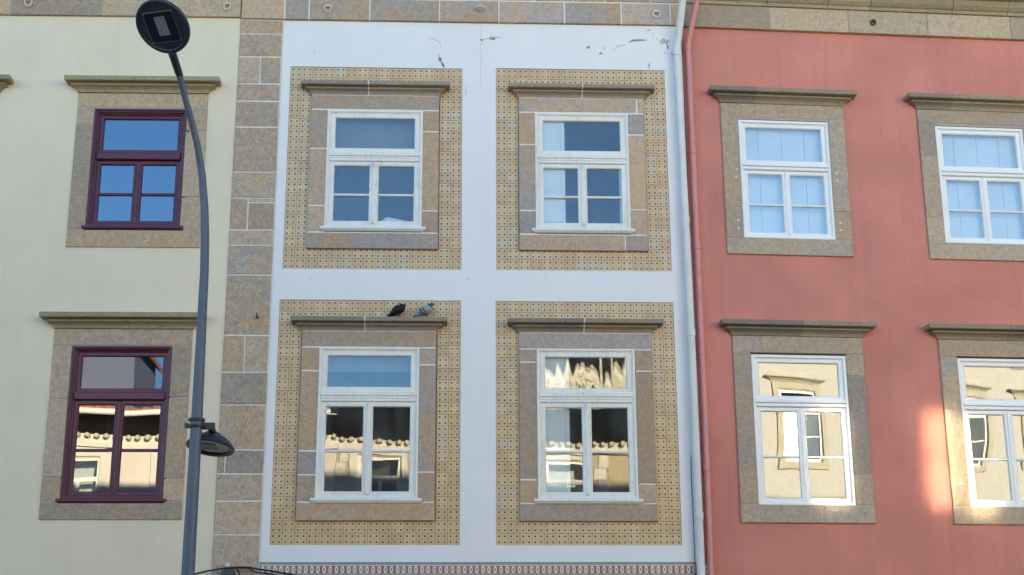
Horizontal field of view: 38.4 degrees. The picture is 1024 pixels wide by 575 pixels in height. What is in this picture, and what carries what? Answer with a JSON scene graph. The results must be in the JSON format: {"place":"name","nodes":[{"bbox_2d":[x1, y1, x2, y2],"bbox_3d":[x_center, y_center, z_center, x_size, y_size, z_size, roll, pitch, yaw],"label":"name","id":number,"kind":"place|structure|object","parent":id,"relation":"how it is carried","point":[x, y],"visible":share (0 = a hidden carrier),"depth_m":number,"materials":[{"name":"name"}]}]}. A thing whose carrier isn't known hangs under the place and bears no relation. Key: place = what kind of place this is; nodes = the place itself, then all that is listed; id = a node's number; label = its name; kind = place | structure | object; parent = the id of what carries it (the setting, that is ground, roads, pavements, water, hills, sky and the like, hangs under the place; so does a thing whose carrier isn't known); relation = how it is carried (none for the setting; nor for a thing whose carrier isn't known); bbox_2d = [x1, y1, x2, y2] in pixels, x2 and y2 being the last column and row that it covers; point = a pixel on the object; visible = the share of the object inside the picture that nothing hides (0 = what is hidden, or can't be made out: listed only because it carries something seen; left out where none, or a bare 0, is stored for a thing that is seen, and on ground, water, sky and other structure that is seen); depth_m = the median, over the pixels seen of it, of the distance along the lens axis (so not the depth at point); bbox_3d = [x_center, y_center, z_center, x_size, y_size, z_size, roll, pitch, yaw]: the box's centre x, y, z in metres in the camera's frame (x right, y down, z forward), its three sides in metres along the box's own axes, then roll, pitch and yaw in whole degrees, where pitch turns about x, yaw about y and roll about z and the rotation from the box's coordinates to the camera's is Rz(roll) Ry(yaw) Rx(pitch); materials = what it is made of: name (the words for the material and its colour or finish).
{"place":"outdoors","nodes":[
{"label":"outdoors","id":0,"kind":"place"},
{"bbox_2d":[0,0,241,574],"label":"cream house","id":1,"kind":"structure","parent":0,"point":[100,222],"depth_m":17.57,"materials":[{"name":"paint"}]},
{"bbox_2d":[55,346,171,502],"bbox_3d":[-4.585,1.600,17.145,1.254,1.853,0.222,0,-17,-2],"label":"window","id":2,"kind":"structure","parent":1,"relation":"in","point":[117,419],"depth_m":17.15,"materials":[{"name":"purple paint"}]},
{"bbox_2d":[81,109,186,230],"bbox_3d":[-4.582,-1.424,18.046,1.218,1.581,0.222,0,-17,-2],"label":"window","id":3,"kind":"structure","parent":1,"relation":"in","point":[136,178],"depth_m":18.04,"materials":[{"name":"purple paint"}]},
{"bbox_2d":[682,0,1023,574],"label":"pink house","id":4,"kind":"structure","parent":0,"point":[855,176],"depth_m":18.27,"materials":[{"name":"paint"}]},
{"bbox_2d":[738,120,835,239],"bbox_3d":[3.425,-1.335,18.459,1.158,1.564,0.166,1,-17,-5],"label":"window","id":5,"kind":"structure","parent":4,"relation":"in","point":[786,183],"depth_m":18.46,"materials":[{"name":"white paint"}]},
{"bbox_2d":[751,354,855,504],"bbox_3d":[3.447,1.701,17.551,1.162,1.805,0.156,1,-17,-5],"label":"window","id":6,"kind":"structure","parent":4,"relation":"in","point":[800,405],"depth_m":17.54,"materials":[{"name":"white paint"}]},
{"bbox_2d":[935,126,1023,243],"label":"window","id":7,"kind":"structure","parent":4,"relation":"in","point":[981,170],"depth_m":18.70,"materials":[{"name":"white paint"}]},
{"bbox_2d":[957,358,1023,506],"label":"window","id":8,"kind":"structure","parent":4,"relation":"in","point":[1006,408],"depth_m":17.76,"materials":[{"name":"white paint"}]},
{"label":"pavement","id":9,"kind":"structure","parent":0,"visible":0},
{"bbox_2d":[136,0,234,574],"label":"street lamp","id":10,"kind":"object","parent":9,"relation":"on","point":[162,26],"visible":1,"depth_m":13.92,"materials":[{"name":"grey metal"}]},
{"bbox_2d":[212,0,707,574],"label":"white house","id":11,"kind":"structure","parent":9,"relation":"on","point":[520,398],"depth_m":17.78,"materials":[{"name":"paint"}]},
{"bbox_2d":[195,563,296,574],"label":"service cable","id":12,"kind":"object","parent":11,"relation":"attached to","point":[226,571],"visible":0.98,"depth_m":16.54,"materials":[{"name":"black plastic"}]},
{"bbox_2d":[310,347,421,502],"bbox_3d":[-1.684,1.616,17.233,1.280,1.841,0.235,0,-17,-2],"label":"window","id":13,"kind":"structure","parent":11,"relation":"in","point":[331,359],"depth_m":17.23,"materials":[{"name":"white paint"}]},
{"bbox_2d":[320,110,425,232],"bbox_3d":[-1.695,-1.416,18.136,1.280,1.581,0.235,0,-17,-2],"label":"window","id":14,"kind":"structure","parent":11,"relation":"in","point":[374,139],"depth_m":18.11,"materials":[{"name":"white paint"}]},
{"bbox_2d":[382,217,402,220],"bbox_3d":[-1.409,-0.786,18.060,0.480,0.135,0.140,0,-17,-2],"label":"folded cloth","id":15,"kind":"object","parent":11,"relation":"on","point":[388,219],"visible":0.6,"depth_m":18.01,"materials":[{"name":"white fabric"}]},
{"bbox_2d":[387,303,405,316],"bbox_3d":[-1.377,0.273,17.519,0.249,0.164,0.125,-7,-18,21],"label":"pigeon","id":16,"kind":"object","parent":11,"relation":"on","point":[397,309],"visible":1,"depth_m":17.47,"materials":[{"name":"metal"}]},
{"bbox_2d":[413,303,433,316],"bbox_3d":[-1.048,0.268,17.526,0.264,0.174,0.138,-3,-17,8],"label":"pigeon","id":17,"kind":"object","parent":11,"relation":"on","point":[425,310],"visible":1,"depth_m":17.49,"materials":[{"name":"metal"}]},
{"bbox_2d":[532,113,634,234],"bbox_3d":[0.867,-1.405,18.209,1.264,1.577,0.163,0,-17,-2],"label":"window","id":18,"kind":"structure","parent":11,"relation":"in","point":[552,160],"depth_m":18.19,"materials":[{"name":"white paint"}]},
{"bbox_2d":[534,349,642,503],"bbox_3d":[0.877,1.628,17.306,1.269,1.841,0.163,0,-17,-2],"label":"window","id":19,"kind":"structure","parent":11,"relation":"in","point":[555,398],"depth_m":17.30,"materials":[{"name":"white paint"}]}
]}

